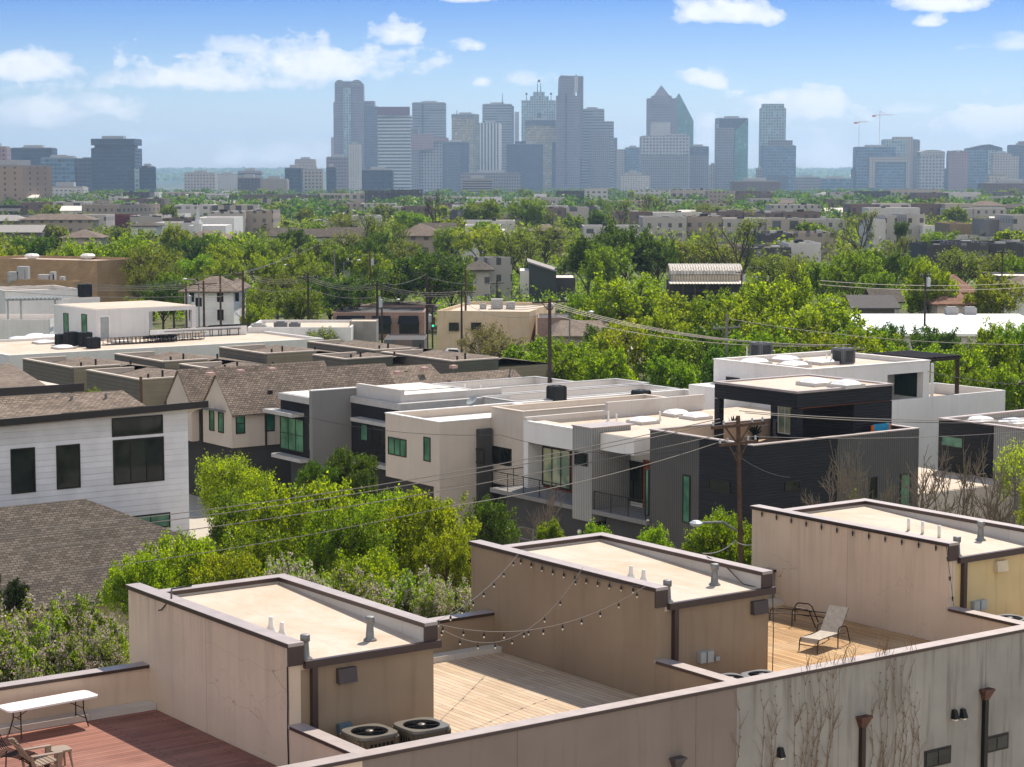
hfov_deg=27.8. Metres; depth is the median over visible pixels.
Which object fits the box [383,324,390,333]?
window
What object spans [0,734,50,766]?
lounge chair
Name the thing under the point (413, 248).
tree
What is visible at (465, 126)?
skyscraper
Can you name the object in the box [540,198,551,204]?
tree
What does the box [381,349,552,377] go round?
row house
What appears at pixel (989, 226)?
town house
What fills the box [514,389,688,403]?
row house
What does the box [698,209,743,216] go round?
apartment block
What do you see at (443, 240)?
tree
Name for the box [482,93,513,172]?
skyscraper
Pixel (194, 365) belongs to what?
row house
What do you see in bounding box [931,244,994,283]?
tree
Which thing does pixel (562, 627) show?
string light
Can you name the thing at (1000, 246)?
apartment block
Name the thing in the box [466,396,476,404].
satellite dish
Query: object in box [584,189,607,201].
apartment block
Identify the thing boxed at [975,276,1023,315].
bungalow
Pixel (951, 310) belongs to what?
rooftop machine
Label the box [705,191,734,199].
hall
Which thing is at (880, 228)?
town house
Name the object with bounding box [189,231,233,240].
house
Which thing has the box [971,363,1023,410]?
tree
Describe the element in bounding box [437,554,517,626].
string light
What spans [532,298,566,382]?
utility pole
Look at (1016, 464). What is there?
budding tree
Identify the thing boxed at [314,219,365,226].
flat roofed building
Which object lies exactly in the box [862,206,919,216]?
flat roofed building
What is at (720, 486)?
window
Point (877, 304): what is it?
cottage
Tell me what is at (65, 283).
brick annex
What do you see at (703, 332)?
tree
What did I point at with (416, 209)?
apartment block
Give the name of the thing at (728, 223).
apartment block
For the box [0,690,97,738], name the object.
folding table
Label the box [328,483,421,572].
tree
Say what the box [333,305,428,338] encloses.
corner shop
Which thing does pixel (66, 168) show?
office block
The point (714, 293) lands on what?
window
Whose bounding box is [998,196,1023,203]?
apartment block
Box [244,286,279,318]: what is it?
tree
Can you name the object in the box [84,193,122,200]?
apartment block
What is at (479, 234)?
tree
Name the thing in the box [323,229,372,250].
tree
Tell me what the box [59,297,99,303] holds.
flat roofed house
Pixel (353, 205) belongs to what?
apartment block
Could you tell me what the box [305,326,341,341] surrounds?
tree
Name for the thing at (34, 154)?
office block
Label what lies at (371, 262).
utility pole
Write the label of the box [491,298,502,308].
rooftop machine
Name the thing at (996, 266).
tree
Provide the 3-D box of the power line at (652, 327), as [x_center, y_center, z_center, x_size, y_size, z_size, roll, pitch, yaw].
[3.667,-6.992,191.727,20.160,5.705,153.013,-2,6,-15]
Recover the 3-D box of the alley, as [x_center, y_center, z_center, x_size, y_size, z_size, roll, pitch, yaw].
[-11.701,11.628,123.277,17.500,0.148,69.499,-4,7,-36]
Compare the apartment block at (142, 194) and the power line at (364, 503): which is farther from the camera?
the apartment block at (142, 194)
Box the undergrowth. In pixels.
[155,253,994,320]
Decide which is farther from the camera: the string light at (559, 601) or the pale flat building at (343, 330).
the pale flat building at (343, 330)
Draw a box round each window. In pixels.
[10,447,35,493]
[56,444,80,489]
[112,414,162,436]
[113,436,164,484]
[134,512,170,527]
[195,298,201,305]
[199,409,201,441]
[209,410,214,430]
[217,293,222,301]
[217,310,223,319]
[218,412,223,432]
[235,293,238,300]
[236,416,244,433]
[267,414,274,430]
[280,416,303,452]
[308,422,309,449]
[360,423,367,441]
[371,425,385,455]
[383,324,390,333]
[388,436,406,457]
[399,324,408,333]
[409,324,418,333]
[423,437,430,461]
[449,323,458,330]
[471,323,480,330]
[476,448,483,463]
[492,446,511,465]
[574,451,587,466]
[644,469,649,516]
[682,474,690,523]
[684,292,691,303]
[696,292,703,301]
[708,292,715,303]
[708,478,729,494]
[726,376,739,379]
[784,480,800,491]
[869,477,877,499]
[900,473,910,505]
[924,745,950,766]
[940,435,962,448]
[988,732,1008,752]
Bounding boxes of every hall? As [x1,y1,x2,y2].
[0,253,144,301]
[666,263,744,320]
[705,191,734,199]
[735,191,769,200]
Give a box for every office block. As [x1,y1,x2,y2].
[0,143,10,159]
[0,160,52,204]
[11,145,56,164]
[41,155,91,191]
[91,136,141,192]
[134,164,155,191]
[442,140,468,192]
[506,141,542,193]
[617,146,638,190]
[639,122,689,189]
[690,144,708,188]
[760,140,795,190]
[851,145,909,190]
[881,137,919,188]
[916,150,944,188]
[944,150,968,191]
[964,144,1002,191]
[990,151,1018,178]
[1007,141,1023,182]
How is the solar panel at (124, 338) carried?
on the flat roofed building at (102, 320)
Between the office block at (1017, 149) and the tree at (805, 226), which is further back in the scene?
the office block at (1017, 149)
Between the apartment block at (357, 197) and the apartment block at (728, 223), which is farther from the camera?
the apartment block at (357, 197)
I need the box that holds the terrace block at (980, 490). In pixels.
[918,467,1013,523]
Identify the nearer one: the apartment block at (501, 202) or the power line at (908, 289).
the power line at (908, 289)
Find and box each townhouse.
[0,661,363,766]
[125,573,738,766]
[469,532,1023,766]
[750,498,1023,640]
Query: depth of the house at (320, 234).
506.15 m
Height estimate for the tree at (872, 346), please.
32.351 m
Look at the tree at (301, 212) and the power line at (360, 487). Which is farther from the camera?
the tree at (301, 212)
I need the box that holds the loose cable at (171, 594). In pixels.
[158,585,191,610]
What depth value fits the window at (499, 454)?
130.49 m
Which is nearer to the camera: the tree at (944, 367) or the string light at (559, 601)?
the string light at (559, 601)
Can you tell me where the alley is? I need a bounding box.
[189,494,469,611]
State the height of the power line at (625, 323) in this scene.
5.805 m
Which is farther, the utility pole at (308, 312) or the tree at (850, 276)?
the tree at (850, 276)
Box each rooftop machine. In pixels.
[7,272,17,282]
[17,266,29,279]
[38,274,53,279]
[49,272,56,279]
[251,323,265,326]
[274,321,287,326]
[288,322,300,326]
[480,303,485,308]
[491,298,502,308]
[506,301,514,308]
[944,307,958,313]
[963,307,976,313]
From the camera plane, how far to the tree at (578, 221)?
698.60 m
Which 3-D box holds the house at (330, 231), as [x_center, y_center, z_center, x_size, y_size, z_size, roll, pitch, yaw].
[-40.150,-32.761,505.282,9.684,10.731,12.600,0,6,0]
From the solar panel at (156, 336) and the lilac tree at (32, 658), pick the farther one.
the solar panel at (156, 336)
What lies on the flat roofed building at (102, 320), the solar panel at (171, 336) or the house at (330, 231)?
the solar panel at (171, 336)
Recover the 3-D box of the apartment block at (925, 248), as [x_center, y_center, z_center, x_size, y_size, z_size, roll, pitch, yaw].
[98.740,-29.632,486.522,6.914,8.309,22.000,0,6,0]
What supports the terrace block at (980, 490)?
on the ground
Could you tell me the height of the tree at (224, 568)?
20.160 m
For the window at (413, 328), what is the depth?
300.74 m
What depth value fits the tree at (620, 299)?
242.86 m
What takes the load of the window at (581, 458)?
in the modern house at (615, 502)
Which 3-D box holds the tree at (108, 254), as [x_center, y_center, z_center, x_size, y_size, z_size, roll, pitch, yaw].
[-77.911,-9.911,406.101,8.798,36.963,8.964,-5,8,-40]
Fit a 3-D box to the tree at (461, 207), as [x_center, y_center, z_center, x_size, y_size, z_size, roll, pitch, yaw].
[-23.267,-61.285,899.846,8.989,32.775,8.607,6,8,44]
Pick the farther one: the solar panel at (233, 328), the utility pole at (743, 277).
the utility pole at (743, 277)
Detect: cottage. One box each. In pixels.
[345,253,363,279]
[841,295,900,313]
[862,289,905,313]
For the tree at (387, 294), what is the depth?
320.77 m
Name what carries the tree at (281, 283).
on the ground
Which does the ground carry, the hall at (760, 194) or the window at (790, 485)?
the hall at (760, 194)
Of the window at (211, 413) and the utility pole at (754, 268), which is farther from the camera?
the utility pole at (754, 268)
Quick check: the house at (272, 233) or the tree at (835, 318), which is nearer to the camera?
the tree at (835, 318)
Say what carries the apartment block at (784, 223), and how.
on the ground
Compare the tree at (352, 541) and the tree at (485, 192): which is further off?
the tree at (485, 192)
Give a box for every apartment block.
[82,202,159,214]
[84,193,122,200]
[119,198,169,208]
[123,191,153,197]
[164,192,198,198]
[174,203,216,216]
[196,193,237,194]
[200,216,242,234]
[209,209,246,235]
[211,204,259,210]
[239,194,319,204]
[246,208,279,238]
[320,193,364,205]
[330,202,361,218]
[361,203,396,214]
[365,190,387,202]
[372,206,400,226]
[388,190,423,202]
[401,206,430,215]
[422,195,461,203]
[440,202,472,208]
[450,209,479,221]
[477,200,519,212]
[515,197,564,204]
[531,207,564,226]
[555,191,583,202]
[565,206,599,224]
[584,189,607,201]
[608,200,649,213]
[612,210,652,224]
[626,189,670,202]
[639,216,686,245]
[653,211,701,215]
[662,198,695,211]
[670,188,709,199]
[682,213,721,242]
[696,200,734,205]
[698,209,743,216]
[714,242,744,268]
[722,216,765,242]
[739,244,790,271]
[744,211,781,216]
[746,198,795,210]
[751,231,791,243]
[759,217,803,230]
[765,203,820,211]
[775,209,820,217]
[777,239,820,267]
[784,230,834,263]
[803,217,845,249]
[815,199,844,207]
[845,200,880,203]
[886,189,940,202]
[908,240,952,270]
[910,192,947,202]
[939,240,988,278]
[943,192,980,200]
[963,196,1002,203]
[981,241,1023,271]
[995,214,1023,239]
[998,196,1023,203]
[1002,240,1023,255]
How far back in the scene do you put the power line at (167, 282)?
279.74 m
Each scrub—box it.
[0,203,1010,267]
[0,207,1021,273]
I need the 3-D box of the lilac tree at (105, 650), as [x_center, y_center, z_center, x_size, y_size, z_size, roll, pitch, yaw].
[-11.857,12.584,59.090,2.479,11.605,2.563,-1,6,-11]
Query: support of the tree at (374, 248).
on the ground
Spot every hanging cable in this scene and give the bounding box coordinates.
[287,667,288,764]
[707,556,773,670]
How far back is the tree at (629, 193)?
1589.87 m
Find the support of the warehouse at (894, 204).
on the ground
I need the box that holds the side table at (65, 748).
[51,745,73,766]
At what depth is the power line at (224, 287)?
262.13 m
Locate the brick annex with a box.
[0,278,80,297]
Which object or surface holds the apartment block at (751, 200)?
on the ground
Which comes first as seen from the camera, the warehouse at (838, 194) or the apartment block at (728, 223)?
the apartment block at (728, 223)
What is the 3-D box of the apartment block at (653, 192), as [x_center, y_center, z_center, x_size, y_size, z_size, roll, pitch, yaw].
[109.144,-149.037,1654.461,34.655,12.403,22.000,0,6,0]
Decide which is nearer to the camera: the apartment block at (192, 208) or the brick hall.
the brick hall
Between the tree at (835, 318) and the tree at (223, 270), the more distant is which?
the tree at (223, 270)
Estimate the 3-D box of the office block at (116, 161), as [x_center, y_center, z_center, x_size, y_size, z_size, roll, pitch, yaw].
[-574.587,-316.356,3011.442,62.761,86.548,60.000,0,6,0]
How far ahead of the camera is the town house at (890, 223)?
570.95 m
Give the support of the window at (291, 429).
in the modern house at (303, 440)
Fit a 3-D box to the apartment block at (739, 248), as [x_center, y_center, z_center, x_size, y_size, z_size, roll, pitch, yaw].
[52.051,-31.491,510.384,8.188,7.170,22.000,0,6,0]
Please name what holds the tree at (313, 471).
on the ground
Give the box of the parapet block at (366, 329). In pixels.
[349,319,378,342]
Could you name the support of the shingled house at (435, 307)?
on the ground
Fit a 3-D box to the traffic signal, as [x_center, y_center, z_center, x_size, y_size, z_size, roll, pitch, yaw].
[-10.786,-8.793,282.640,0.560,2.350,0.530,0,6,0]
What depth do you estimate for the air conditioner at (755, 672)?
53.32 m
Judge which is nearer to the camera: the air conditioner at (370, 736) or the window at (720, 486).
the air conditioner at (370, 736)
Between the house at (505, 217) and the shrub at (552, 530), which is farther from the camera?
the house at (505, 217)
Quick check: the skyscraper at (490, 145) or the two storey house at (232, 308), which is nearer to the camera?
the two storey house at (232, 308)
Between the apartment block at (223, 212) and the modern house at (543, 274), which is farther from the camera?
the apartment block at (223, 212)
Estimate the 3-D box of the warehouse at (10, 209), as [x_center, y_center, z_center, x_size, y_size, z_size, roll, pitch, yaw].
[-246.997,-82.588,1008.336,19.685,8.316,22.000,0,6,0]
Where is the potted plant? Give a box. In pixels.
[747,425,762,441]
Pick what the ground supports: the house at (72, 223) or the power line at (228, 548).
the house at (72, 223)
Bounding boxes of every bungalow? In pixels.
[0,499,225,658]
[917,274,976,313]
[918,290,976,313]
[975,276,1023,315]
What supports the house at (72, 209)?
on the ground
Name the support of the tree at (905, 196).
on the ground
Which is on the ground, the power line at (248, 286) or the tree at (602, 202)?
the tree at (602, 202)
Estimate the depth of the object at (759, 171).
4278.04 m
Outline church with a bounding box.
[188,203,231,234]
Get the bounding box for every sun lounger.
[768,602,826,627]
[798,605,850,653]
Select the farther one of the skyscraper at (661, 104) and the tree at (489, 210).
the skyscraper at (661, 104)
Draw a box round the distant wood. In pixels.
[0,187,1023,220]
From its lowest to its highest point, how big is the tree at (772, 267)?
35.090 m
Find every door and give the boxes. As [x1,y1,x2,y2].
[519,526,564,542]
[542,446,570,490]
[629,460,642,502]
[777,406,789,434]
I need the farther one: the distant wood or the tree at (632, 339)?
the distant wood
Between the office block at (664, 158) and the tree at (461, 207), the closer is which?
the tree at (461, 207)
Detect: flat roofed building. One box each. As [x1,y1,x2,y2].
[0,300,323,369]
[78,213,114,233]
[109,195,127,201]
[148,191,161,196]
[155,213,190,216]
[156,221,193,234]
[196,194,228,199]
[261,198,280,207]
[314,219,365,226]
[352,214,381,226]
[432,209,451,219]
[463,217,514,237]
[465,224,499,230]
[466,196,501,202]
[518,205,567,208]
[534,193,546,196]
[582,222,639,250]
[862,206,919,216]
[917,197,949,202]
[944,235,993,240]
[992,191,1020,195]
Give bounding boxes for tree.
[0,244,26,255]
[0,589,49,669]
[0,612,103,682]
[0,625,22,682]
[9,234,56,255]
[34,589,129,664]
[42,203,61,213]
[44,224,71,251]
[45,240,66,255]
[53,623,129,673]
[59,231,108,256]
[98,239,133,256]
[100,550,176,615]
[105,225,131,242]
[109,231,153,261]
[119,243,185,320]
[119,526,237,634]
[122,261,166,331]
[124,295,155,320]
[136,229,160,244]
[139,275,184,329]
[157,203,178,216]
[157,271,191,327]
[159,221,191,267]
[167,231,223,269]
[174,253,217,281]
[188,271,211,283]
[188,544,274,584]
[191,451,280,520]
[199,241,244,269]
[200,257,251,283]
[201,230,227,247]
[206,482,273,557]
[216,518,305,576]
[218,232,260,261]
[222,471,366,579]
[224,237,270,284]
[239,301,274,327]
[244,244,288,283]
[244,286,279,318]
[255,271,304,319]
[257,188,267,193]
[259,551,333,587]
[263,235,297,260]
[266,200,288,210]
[271,285,333,319]
[275,228,310,255]
[276,249,324,302]
[280,218,292,227]
[286,235,317,260]
[288,458,339,501]
[293,207,314,224]
[294,258,342,319]
[295,494,401,581]
[297,237,330,267]
[303,220,329,228]
[304,276,358,319]
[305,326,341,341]
[316,242,358,279]
[318,563,385,604]
[321,211,362,228]
[321,542,408,610]
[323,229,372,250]
[324,442,380,505]
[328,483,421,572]
[329,270,377,308]
[339,203,350,214]
[348,235,395,269]
[348,250,392,291]
[359,211,391,238]
[361,565,455,614]
[362,485,481,589]
[364,230,398,257]
[370,202,395,223]
[373,244,477,328]
[373,262,425,304]
[379,237,423,264]
[386,210,431,234]
[390,219,417,251]
[398,196,417,205]
[410,575,470,617]
[411,522,470,592]
[420,187,443,222]
[428,216,467,231]
[428,265,476,306]
[432,225,475,261]
[433,204,449,219]
[449,205,464,213]
[449,222,508,256]
[454,322,509,355]
[461,198,504,219]
[470,216,501,237]
[476,331,530,357]
[479,189,487,194]
[479,226,543,287]
[494,234,547,293]
[501,334,565,361]
[502,196,546,231]
[519,222,573,263]
[520,209,551,226]
[521,188,534,196]
[527,352,583,380]
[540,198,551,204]
[542,334,606,379]
[543,210,555,224]
[554,232,612,294]
[559,212,585,233]
[564,291,612,323]
[572,262,671,351]
[573,343,638,380]
[576,241,637,291]
[582,320,625,356]
[584,199,594,205]
[587,208,607,224]
[588,314,677,381]
[593,217,659,289]
[595,198,609,209]
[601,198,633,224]
[607,200,621,210]
[627,190,634,198]
[631,233,679,291]
[631,330,708,386]
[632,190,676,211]
[636,305,697,356]
[640,289,720,335]
[643,352,703,388]
[663,241,703,253]
[667,237,722,263]
[675,319,736,370]
[678,200,692,209]
[680,502,751,564]
[681,209,768,280]
[685,241,747,267]
[685,286,751,330]
[690,202,728,212]
[694,341,748,382]
[700,293,776,346]
[701,324,793,361]
[719,198,734,205]
[723,260,819,322]
[731,206,753,211]
[742,305,836,348]
[746,252,796,293]
[764,292,874,337]
[765,329,831,353]
[776,254,812,291]
[795,218,826,230]
[798,261,844,301]
[800,459,851,505]
[802,315,874,352]
[804,440,870,505]
[820,247,882,297]
[826,207,879,268]
[829,321,888,350]
[844,208,861,218]
[855,268,896,294]
[855,470,909,503]
[863,247,903,288]
[865,331,914,353]
[869,321,908,350]
[877,444,968,514]
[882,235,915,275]
[888,341,955,378]
[893,220,910,246]
[896,253,927,313]
[900,255,960,313]
[901,194,909,202]
[903,467,953,512]
[909,323,962,352]
[917,229,958,244]
[923,341,995,382]
[927,434,1018,522]
[931,197,944,202]
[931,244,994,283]
[937,203,967,221]
[944,368,1008,410]
[951,333,1022,379]
[961,271,1023,313]
[961,447,1023,525]
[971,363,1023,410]
[972,249,1019,283]
[972,316,1023,347]
[992,435,1023,500]
[993,227,1023,241]
[993,320,1023,371]
[999,355,1023,405]
[1000,253,1023,271]
[1010,206,1023,213]
[1012,474,1023,524]
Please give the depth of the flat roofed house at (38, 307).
264.47 m
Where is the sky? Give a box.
[0,0,1023,168]
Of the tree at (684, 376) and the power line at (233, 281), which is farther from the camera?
the power line at (233, 281)
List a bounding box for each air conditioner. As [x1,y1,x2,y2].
[54,333,63,344]
[63,331,77,345]
[77,284,91,296]
[78,332,92,346]
[86,337,100,348]
[340,723,398,749]
[392,717,450,742]
[546,385,566,400]
[631,389,650,394]
[723,673,747,678]
[741,669,773,676]
[749,341,772,355]
[831,347,854,363]
[998,614,1023,620]
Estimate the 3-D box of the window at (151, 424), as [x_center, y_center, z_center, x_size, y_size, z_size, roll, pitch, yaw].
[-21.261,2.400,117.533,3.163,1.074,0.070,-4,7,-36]
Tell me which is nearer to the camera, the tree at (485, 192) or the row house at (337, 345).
the row house at (337, 345)
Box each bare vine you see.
[731,686,782,766]
[787,657,842,766]
[805,629,916,669]
[867,647,925,766]
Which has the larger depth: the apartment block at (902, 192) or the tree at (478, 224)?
the apartment block at (902, 192)
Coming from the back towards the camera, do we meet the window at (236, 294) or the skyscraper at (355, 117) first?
the skyscraper at (355, 117)
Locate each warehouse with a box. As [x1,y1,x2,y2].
[0,205,21,214]
[20,202,52,214]
[53,200,92,206]
[115,214,140,228]
[130,215,171,226]
[162,216,194,221]
[826,192,853,197]
[843,204,877,226]
[851,191,890,199]
[872,203,910,206]
[908,203,940,223]
[935,203,973,207]
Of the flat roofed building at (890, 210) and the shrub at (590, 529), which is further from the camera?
the flat roofed building at (890, 210)
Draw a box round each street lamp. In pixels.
[183,278,199,326]
[343,259,360,280]
[569,311,593,341]
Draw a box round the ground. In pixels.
[128,168,977,659]
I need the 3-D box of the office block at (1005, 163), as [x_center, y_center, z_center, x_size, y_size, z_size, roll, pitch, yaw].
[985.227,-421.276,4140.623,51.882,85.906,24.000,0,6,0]
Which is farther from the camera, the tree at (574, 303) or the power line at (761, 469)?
the tree at (574, 303)
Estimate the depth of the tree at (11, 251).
378.77 m
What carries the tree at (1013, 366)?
on the ground
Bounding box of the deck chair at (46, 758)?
[8,737,63,766]
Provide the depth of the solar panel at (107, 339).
220.32 m
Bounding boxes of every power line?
[0,273,462,292]
[0,275,455,294]
[0,285,464,304]
[0,418,719,532]
[0,422,720,538]
[0,433,724,552]
[2,506,450,579]
[6,277,460,296]
[86,281,199,285]
[128,274,216,285]
[245,398,715,453]
[452,438,728,505]
[466,303,1017,384]
[467,294,801,344]
[467,296,789,344]
[468,293,849,344]
[702,540,751,553]
[728,318,1023,344]
[733,431,1023,438]
[734,453,789,477]
[739,410,1018,420]
[745,412,1023,422]
[820,280,1014,285]
[820,284,1023,289]
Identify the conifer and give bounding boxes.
[0,574,2,602]
[0,576,30,617]
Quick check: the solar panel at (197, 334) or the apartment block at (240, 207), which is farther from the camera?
the apartment block at (240, 207)
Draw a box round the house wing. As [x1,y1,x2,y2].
[234,278,251,317]
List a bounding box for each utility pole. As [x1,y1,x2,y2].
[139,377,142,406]
[179,283,196,326]
[190,281,216,326]
[219,274,221,324]
[231,270,254,323]
[284,245,305,298]
[297,273,317,319]
[314,242,325,261]
[334,250,335,308]
[365,281,399,326]
[366,250,375,302]
[381,288,382,342]
[417,274,436,348]
[432,303,432,347]
[454,285,469,352]
[456,270,474,310]
[489,280,499,297]
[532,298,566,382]
[690,416,763,563]
[713,314,739,356]
[736,270,746,294]
[748,265,760,297]
[920,272,930,325]
[997,250,1007,280]
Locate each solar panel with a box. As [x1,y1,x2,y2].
[101,337,118,344]
[109,337,128,343]
[119,337,136,343]
[126,336,144,343]
[133,336,152,343]
[143,336,160,342]
[151,335,168,341]
[159,334,178,341]
[177,333,195,340]
[188,332,205,339]
[227,328,240,335]
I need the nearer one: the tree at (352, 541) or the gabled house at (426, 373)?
the tree at (352, 541)
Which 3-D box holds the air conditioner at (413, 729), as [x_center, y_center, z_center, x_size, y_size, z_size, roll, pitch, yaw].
[-2.085,8.363,47.762,1.107,1.075,1.108,-4,7,-36]
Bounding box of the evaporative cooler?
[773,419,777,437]
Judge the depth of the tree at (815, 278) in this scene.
329.06 m
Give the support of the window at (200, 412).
in the gabled house at (230, 420)
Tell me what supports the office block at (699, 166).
on the ground
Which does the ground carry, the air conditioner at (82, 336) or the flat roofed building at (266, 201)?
the flat roofed building at (266, 201)
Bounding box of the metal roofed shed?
[838,314,1023,360]
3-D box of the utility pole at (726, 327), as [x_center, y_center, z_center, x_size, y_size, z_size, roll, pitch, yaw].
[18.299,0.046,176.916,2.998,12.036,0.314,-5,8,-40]
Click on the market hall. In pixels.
(690, 280)
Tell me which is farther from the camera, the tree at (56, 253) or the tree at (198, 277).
the tree at (56, 253)
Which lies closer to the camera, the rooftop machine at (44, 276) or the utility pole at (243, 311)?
the utility pole at (243, 311)
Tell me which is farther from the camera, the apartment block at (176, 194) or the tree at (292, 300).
the apartment block at (176, 194)
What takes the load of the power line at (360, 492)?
attached to the utility pole at (738, 442)
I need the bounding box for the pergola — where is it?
[5,296,66,319]
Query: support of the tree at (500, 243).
on the ground
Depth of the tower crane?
4217.99 m
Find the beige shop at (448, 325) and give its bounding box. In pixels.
[437,301,554,354]
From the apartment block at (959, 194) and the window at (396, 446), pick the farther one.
the apartment block at (959, 194)
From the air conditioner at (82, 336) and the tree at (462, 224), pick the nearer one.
the air conditioner at (82, 336)
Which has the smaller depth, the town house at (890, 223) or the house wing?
the house wing
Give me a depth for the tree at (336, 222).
557.58 m
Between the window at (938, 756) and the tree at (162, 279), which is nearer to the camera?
the window at (938, 756)
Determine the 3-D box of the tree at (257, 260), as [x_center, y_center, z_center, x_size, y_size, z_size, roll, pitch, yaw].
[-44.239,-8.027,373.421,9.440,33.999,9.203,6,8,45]
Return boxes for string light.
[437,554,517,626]
[438,586,644,638]
[439,568,582,648]
[516,555,638,592]
[755,507,943,550]
[946,547,953,604]
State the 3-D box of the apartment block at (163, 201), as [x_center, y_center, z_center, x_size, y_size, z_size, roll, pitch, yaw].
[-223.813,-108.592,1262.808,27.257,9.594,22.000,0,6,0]
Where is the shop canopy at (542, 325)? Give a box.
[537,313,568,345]
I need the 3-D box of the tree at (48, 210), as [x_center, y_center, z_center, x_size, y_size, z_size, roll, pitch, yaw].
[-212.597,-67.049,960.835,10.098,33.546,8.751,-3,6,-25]
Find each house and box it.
[0,215,25,224]
[0,225,48,243]
[0,285,78,313]
[0,314,55,339]
[0,363,83,418]
[0,390,208,534]
[18,214,101,232]
[22,356,168,413]
[27,195,40,199]
[59,229,109,255]
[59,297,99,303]
[60,206,81,213]
[86,367,176,405]
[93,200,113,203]
[114,351,262,369]
[129,221,164,243]
[163,361,394,500]
[178,276,248,326]
[179,361,273,368]
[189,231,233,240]
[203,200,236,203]
[218,344,338,363]
[263,376,570,514]
[267,228,302,268]
[303,229,327,261]
[306,339,442,354]
[312,351,405,366]
[325,227,366,270]
[362,302,438,329]
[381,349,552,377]
[385,394,664,544]
[387,364,521,383]
[394,223,442,260]
[420,378,679,403]
[422,223,457,254]
[454,231,483,263]
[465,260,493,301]
[473,256,511,300]
[490,394,770,543]
[497,212,524,231]
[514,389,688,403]
[520,258,556,299]
[529,224,565,261]
[551,320,621,346]
[556,274,574,299]
[644,374,919,554]
[689,347,1004,469]
[775,200,792,203]
[821,208,842,215]
[859,218,885,257]
[871,214,896,254]
[892,213,924,255]
[920,225,934,241]
[934,222,971,234]
[938,409,1023,524]
[940,208,972,222]
[970,208,1005,217]
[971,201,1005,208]
[972,218,998,235]
[981,272,1023,282]
[1004,204,1023,212]
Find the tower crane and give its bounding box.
[872,112,885,144]
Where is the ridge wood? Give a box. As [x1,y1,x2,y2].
[156,166,945,180]
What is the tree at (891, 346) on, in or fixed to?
on the ground
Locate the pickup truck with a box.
[445,348,459,351]
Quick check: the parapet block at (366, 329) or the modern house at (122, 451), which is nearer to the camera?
the modern house at (122, 451)
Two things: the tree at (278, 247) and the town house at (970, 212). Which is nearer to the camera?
the tree at (278, 247)
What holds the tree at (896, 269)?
on the ground
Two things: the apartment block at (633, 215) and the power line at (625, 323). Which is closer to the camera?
the power line at (625, 323)
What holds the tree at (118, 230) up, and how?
on the ground
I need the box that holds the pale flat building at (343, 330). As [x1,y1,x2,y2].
[248,320,353,342]
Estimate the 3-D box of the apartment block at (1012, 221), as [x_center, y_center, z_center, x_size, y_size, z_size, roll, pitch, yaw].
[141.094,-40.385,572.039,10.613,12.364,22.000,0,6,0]
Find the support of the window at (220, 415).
in the gabled house at (230, 420)
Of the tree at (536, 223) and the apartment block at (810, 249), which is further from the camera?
the tree at (536, 223)
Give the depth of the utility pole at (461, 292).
262.43 m
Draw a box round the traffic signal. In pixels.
[431,317,434,327]
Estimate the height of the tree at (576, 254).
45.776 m
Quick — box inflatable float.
[871,423,890,431]
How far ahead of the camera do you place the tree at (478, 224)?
588.01 m
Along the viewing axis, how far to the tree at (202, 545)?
84.52 m
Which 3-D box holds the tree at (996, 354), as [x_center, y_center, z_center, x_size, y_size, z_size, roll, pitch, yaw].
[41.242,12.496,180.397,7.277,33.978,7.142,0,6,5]
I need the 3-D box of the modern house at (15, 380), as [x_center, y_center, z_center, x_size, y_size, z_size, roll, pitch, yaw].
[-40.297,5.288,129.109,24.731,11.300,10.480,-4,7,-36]
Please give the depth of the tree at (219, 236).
523.85 m
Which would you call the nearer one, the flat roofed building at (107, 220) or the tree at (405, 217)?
the tree at (405, 217)
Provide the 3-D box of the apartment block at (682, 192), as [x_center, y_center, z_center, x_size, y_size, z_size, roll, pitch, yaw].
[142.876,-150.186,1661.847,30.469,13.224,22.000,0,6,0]
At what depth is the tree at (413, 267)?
316.63 m
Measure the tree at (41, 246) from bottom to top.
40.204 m
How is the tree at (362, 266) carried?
on the ground
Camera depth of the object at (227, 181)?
3682.72 m
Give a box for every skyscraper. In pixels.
[331,80,377,189]
[377,107,412,189]
[411,129,449,192]
[412,101,445,137]
[451,112,478,172]
[479,121,501,169]
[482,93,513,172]
[515,112,518,140]
[521,80,555,140]
[525,118,555,191]
[556,74,582,190]
[580,107,616,189]
[646,85,676,135]
[676,94,693,145]
[714,116,747,190]
[759,104,785,165]
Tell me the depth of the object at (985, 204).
997.09 m
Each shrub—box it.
[86,385,101,391]
[460,494,521,546]
[521,475,565,540]
[533,516,565,540]
[577,517,612,534]
[636,520,673,547]

